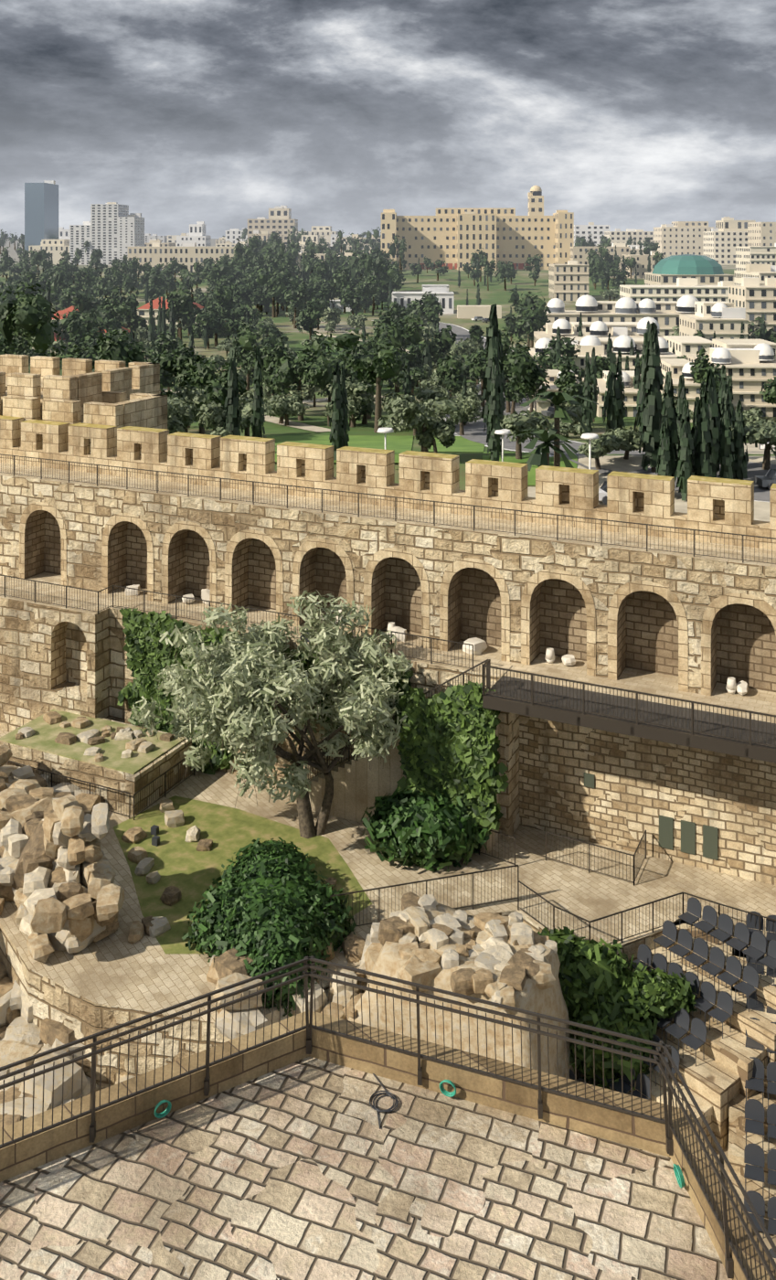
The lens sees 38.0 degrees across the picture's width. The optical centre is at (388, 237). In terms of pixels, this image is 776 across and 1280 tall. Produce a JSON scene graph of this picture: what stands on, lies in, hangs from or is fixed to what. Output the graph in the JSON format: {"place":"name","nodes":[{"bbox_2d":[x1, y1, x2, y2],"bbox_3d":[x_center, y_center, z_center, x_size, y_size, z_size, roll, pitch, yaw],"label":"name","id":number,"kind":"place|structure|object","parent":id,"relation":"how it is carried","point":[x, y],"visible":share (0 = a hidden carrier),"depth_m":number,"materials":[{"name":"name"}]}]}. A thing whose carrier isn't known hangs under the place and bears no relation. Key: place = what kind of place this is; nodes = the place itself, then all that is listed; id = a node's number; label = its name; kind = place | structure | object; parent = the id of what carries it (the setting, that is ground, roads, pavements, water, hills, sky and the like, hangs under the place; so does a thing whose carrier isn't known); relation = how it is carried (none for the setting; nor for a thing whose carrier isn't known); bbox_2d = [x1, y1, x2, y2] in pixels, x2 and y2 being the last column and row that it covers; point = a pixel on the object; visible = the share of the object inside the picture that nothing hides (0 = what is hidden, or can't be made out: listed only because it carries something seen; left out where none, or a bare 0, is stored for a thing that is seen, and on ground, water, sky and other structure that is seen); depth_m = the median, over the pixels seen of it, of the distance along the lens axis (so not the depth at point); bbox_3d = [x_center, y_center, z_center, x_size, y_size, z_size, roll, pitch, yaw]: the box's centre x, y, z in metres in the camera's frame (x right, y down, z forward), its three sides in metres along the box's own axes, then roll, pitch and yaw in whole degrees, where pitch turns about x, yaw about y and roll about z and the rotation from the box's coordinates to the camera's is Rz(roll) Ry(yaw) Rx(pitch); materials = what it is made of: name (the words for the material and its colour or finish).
{"place":"outdoors","nodes":[
{"label":"outdoors","id":0,"kind":"place"},
{"bbox_2d":[5,782,106,950],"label":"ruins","id":1,"kind":"object","parent":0,"point":[35,846],"visible":0.19,"depth_m":38.79,"materials":[{"name":"beige stone"}]},
{"bbox_2d":[117,608,508,832],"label":"ivy wall","id":2,"kind":"structure","parent":0,"point":[449,742],"depth_m":42.62,"materials":[{"name":"green plant"}]},
{"bbox_2d":[0,474,775,695],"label":"arcaded stone wall","id":3,"kind":"structure","parent":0,"point":[702,626],"depth_m":46.73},
{"bbox_2d":[0,729,775,1087],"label":"paved path","id":4,"kind":"structure","parent":0,"point":[110,980],"depth_m":38.68,"materials":[{"name":"stone"}]},
{"bbox_2d":[0,597,109,732],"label":"arch wall","id":5,"kind":"structure","parent":4,"relation":"on","point":[34,684],"depth_m":51.71,"materials":[{"name":"stone"}]},
{"bbox_2d":[0,588,108,614],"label":"walkway ledge","id":6,"kind":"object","parent":5,"relation":"on","point":[71,603],"depth_m":52.02,"materials":[{"name":"beige stone"}]},
{"bbox_2d":[1,717,191,815],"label":"retaining wall","id":7,"kind":"structure","parent":4,"relation":"on","point":[131,784],"depth_m":46.21,"materials":[{"name":"stone"}]},
{"bbox_2d":[0,708,185,774],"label":"grass terrace","id":8,"kind":"structure","parent":7,"relation":"on","point":[43,737],"depth_m":47.79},
{"bbox_2d":[15,711,174,762],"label":"rocks","id":9,"kind":"object","parent":7,"relation":"on","point":[92,737],"visible":0.79,"depth_m":48.16,"materials":[{"name":"beige stone"}]},
{"bbox_2d":[121,799,336,938],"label":"rocks","id":10,"kind":"object","parent":4,"relation":"on","point":[171,895],"visible":0.69,"depth_m":41.62,"materials":[{"name":"beige stone"}]},
{"bbox_2d":[113,795,372,954],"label":"lawn grass","id":11,"kind":"structure","parent":4,"relation":"on","point":[188,870],"depth_m":42.06,"materials":[{"name":"green plant"}]},
{"bbox_2d":[150,628,356,846],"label":"flood lights","id":12,"kind":"object","parent":4,"relation":"on","point":[154,832],"visible":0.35,"depth_m":43.41,"materials":[{"name":"grey plastic"}]},
{"bbox_2d":[181,836,356,1016],"bbox_3d":[-3.812,22.661,37.549,5.633,3.489,7.739,0,0,21],"label":"juniper bush","id":13,"kind":"object","parent":4,"relation":"on","point":[237,919],"depth_m":36.38,"materials":[{"name":"green plant"}]},
{"bbox_2d":[128,589,413,838],"bbox_3d":[-4.085,18.635,43.822,11.093,9.338,9.075,0,0,1],"label":"olive tree","id":14,"kind":"object","parent":4,"relation":"on","point":[234,655],"depth_m":42.64,"materials":[{"name":"green plant"}]},
{"bbox_2d":[5,754,775,946],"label":"court fences","id":15,"kind":"object","parent":4,"relation":"on","point":[635,864],"visible":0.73,"depth_m":38.60,"materials":[{"name":"grey metal"}]},
{"bbox_2d":[361,785,491,871],"bbox_3d":[1.430,22.011,42.114,4.926,2.886,3.661,0,0,1],"label":"bush","id":16,"kind":"object","parent":4,"relation":"on","point":[425,842],"depth_m":41.23,"materials":[{"name":"green plant"}]},
{"bbox_2d":[0,1010,775,1279],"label":"low parapet wall","id":17,"kind":"structure","parent":0,"point":[355,1054],"depth_m":15.64,"materials":[{"name":"beige stone"}]},
{"bbox_2d":[0,955,775,1279],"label":"terrace railing","id":18,"kind":"object","parent":17,"relation":"on","point":[667,1080],"visible":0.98,"depth_m":15.27,"materials":[{"name":"black metal"}]},
{"bbox_2d":[0,238,775,490],"bbox_3d":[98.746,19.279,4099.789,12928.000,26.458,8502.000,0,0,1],"label":"terrain ground","id":19,"kind":"structure","parent":0,"point":[497,293],"depth_m":353.06,"materials":[{"name":"green plant"}]},
{"bbox_2d":[0,353,167,429],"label":"corner tower","id":20,"kind":"structure","parent":19,"relation":"on","point":[119,394],"depth_m":60.87,"materials":[{"name":"stone"}]},
{"bbox_2d":[0,225,775,501],"bbox_3d":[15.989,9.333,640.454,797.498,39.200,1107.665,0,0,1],"label":"hill trees","id":21,"kind":"object","parent":19,"relation":"on","point":[550,436],"visible":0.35,"depth_m":175.12,"materials":[{"name":"green plant"}]},
{"bbox_2d":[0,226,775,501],"bbox_3d":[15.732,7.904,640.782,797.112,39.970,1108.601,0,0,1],"label":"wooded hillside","id":22,"kind":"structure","parent":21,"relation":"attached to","point":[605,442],"depth_m":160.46,"materials":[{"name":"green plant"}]},
{"bbox_2d":[24,180,775,422],"bbox_3d":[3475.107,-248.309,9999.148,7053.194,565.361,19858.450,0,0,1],"label":"city buildings","id":23,"kind":"structure","parent":19,"relation":"on","point":[689,287],"depth_m":581.00,"materials":[{"name":"stone"}]},
{"bbox_2d":[376,427,599,469],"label":"street lamps","id":24,"kind":"object","parent":19,"relation":"on","point":[503,432],"visible":0.77,"depth_m":94.53,"materials":[{"name":"white metal"}]},
{"bbox_3d":[0.382,24.410,48.570,57.000,25.197,3.197,0,0,25],"label":"arcade wall","id":25,"kind":"object","parent":19,"relation":"on","visible":0},
{"bbox_2d":[65,608,519,841],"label":"wall","id":26,"kind":"structure","parent":25,"relation":"attached to","point":[427,677],"depth_m":46.63,"materials":[{"name":"stone"}]},
{"bbox_2d":[0,462,775,567],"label":"walk paving","id":27,"kind":"structure","parent":25,"relation":"on","point":[762,555],"depth_m":47.52,"materials":[{"name":"beige stone"}]},
{"bbox_2d":[0,453,775,671],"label":"wall railings","id":28,"kind":"object","parent":27,"relation":"on","point":[357,514],"depth_m":47.95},
{"bbox_2d":[0,415,775,550],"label":"parapet merlons","id":29,"kind":"object","parent":27,"relation":"on","point":[721,505],"visible":1,"depth_m":49.24,"materials":[{"name":"stone"}]},
{"bbox_2d":[124,584,747,695],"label":"stone fragments","id":30,"kind":"object","parent":25,"relation":"on","point":[480,647],"visible":0.71,"depth_m":45.52,"materials":[{"name":"beige stone"}]},
{"bbox_2d":[519,714,775,885],"bbox_3d":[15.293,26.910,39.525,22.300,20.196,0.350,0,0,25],"label":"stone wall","id":31,"kind":"structure","parent":25,"relation":"attached to","point":[641,784],"depth_m":42.03,"materials":[{"name":"stone"}]},
{"bbox_2d":[584,772,717,860],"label":"window shutters","id":32,"kind":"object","parent":31,"relation":"attached to","point":[688,837],"depth_m":41.35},
{"bbox_3d":[-3.641,22.360,5.666,18.121,20.296,23.196,0,0,1],"label":"tower wall","id":33,"kind":"object","parent":19,"relation":"on","visible":0},
{"bbox_2d":[0,1056,730,1279],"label":"terrace cobbles","id":34,"kind":"object","parent":33,"relation":"on","point":[306,1168],"visible":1,"depth_m":14.32,"materials":[{"name":"beige stone"}]},
{"bbox_2d":[369,1073,398,1129],"bbox_3d":[-0.103,12.177,15.987,0.413,0.056,1.033,0,0,-20],"label":"cable coil","id":35,"kind":"object","parent":34,"relation":"on","point":[377,1108],"visible":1,"depth_m":15.91,"materials":[{"name":"grey plastic"}]},
{"bbox_2d":[153,1079,685,1188],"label":"green hoses","id":36,"kind":"object","parent":34,"relation":"on","point":[679,1176],"visible":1,"depth_m":15.56,"materials":[{"name":"teal"}]},
{"bbox_2d":[0,572,775,706],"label":"walk paving","id":37,"kind":"structure","parent":0,"point":[493,654],"depth_m":46.32,"materials":[{"name":"beige stone"}]},
{"bbox_2d":[0,0,775,238],"label":"sky","id":38,"kind":"structure","parent":0,"point":[645,115],"materials":[{"name":"grey"}]},
{"bbox_2d":[305,659,488,779],"bbox_3d":[0.211,18.872,43.779,7.860,6.272,0.060,0,0,25],"label":"railing","id":39,"kind":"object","parent":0,"point":[439,687],"depth_m":43.04,"materials":[{"name":"black metal"}]},
{"bbox_2d":[307,680,499,853],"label":"stair wall","id":40,"kind":"structure","parent":0,"point":[359,784],"depth_m":44.34,"materials":[{"name":"beige stone"}]},
{"bbox_2d":[162,320,775,522],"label":"lawn","id":41,"kind":"structure","parent":0,"point":[473,438],"depth_m":110.89,"materials":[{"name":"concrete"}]},
{"bbox_2d":[471,316,775,504],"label":"parked cars","id":42,"kind":"object","parent":41,"relation":"on","point":[768,479],"visible":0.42,"depth_m":89.83,"materials":[{"name":"white"}]},
{"bbox_2d":[482,659,775,763],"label":"steel walkway","id":43,"kind":"structure","parent":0,"point":[750,751],"depth_m":39.08,"materials":[{"name":"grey metal"}]},
{"bbox_2d":[504,662,775,723],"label":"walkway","id":44,"kind":"structure","parent":43,"relation":"on","point":[674,693],"depth_m":41.65,"materials":[{"name":"beige stone"}]},
{"bbox_2d":[576,918,775,1219],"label":"stone amphitheatre tiers","id":45,"kind":"object","parent":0,"point":[718,1076],"visible":0.33,"depth_m":33.25,"materials":[{"name":"beige stone"}]},
{"bbox_2d":[569,896,775,1258],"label":"seats","id":46,"kind":"object","parent":45,"relation":"on","point":[754,951],"visible":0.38,"depth_m":34.59,"materials":[{"name":"grey plastic"}]},
{"bbox_2d":[713,1145,775,1262],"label":"excavation ground","id":47,"kind":"structure","parent":0,"point":[766,1221],"depth_m":29.88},
{"bbox_2d":[0,765,104,1128],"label":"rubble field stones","id":48,"kind":"object","parent":47,"relation":"on","point":[22,1036],"visible":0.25,"depth_m":34.32,"materials":[{"name":"beige stone"}]},
{"bbox_2d":[0,741,271,1105],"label":"ruin boulders","id":49,"kind":"object","parent":47,"relation":"on","point":[73,835],"visible":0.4,"depth_m":37.15,"materials":[{"name":"beige stone"}]},
{"bbox_2d":[348,903,577,1080],"bbox_3d":[2.280,23.541,33.710,5.906,5.335,4.321,0,0,26],"label":"stone ruin","id":50,"kind":"object","parent":47,"relation":"on","point":[530,997],"visible":0.12,"depth_m":32.32,"materials":[{"name":"beige stone"}]},
{"bbox_2d":[274,891,557,1021],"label":"ruin stones","id":51,"kind":"object","parent":50,"relation":"on","point":[481,938],"visible":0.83,"depth_m":33.71,"materials":[{"name":"beige stone"}]},
{"bbox_2d":[535,926,697,1089],"bbox_3d":[6.580,23.958,34.934,5.545,3.770,3.543,0,0,28],"label":"bush","id":52,"kind":"object","parent":50,"relation":"attached to","point":[637,992],"depth_m":34.44,"materials":[{"name":"green plant"}]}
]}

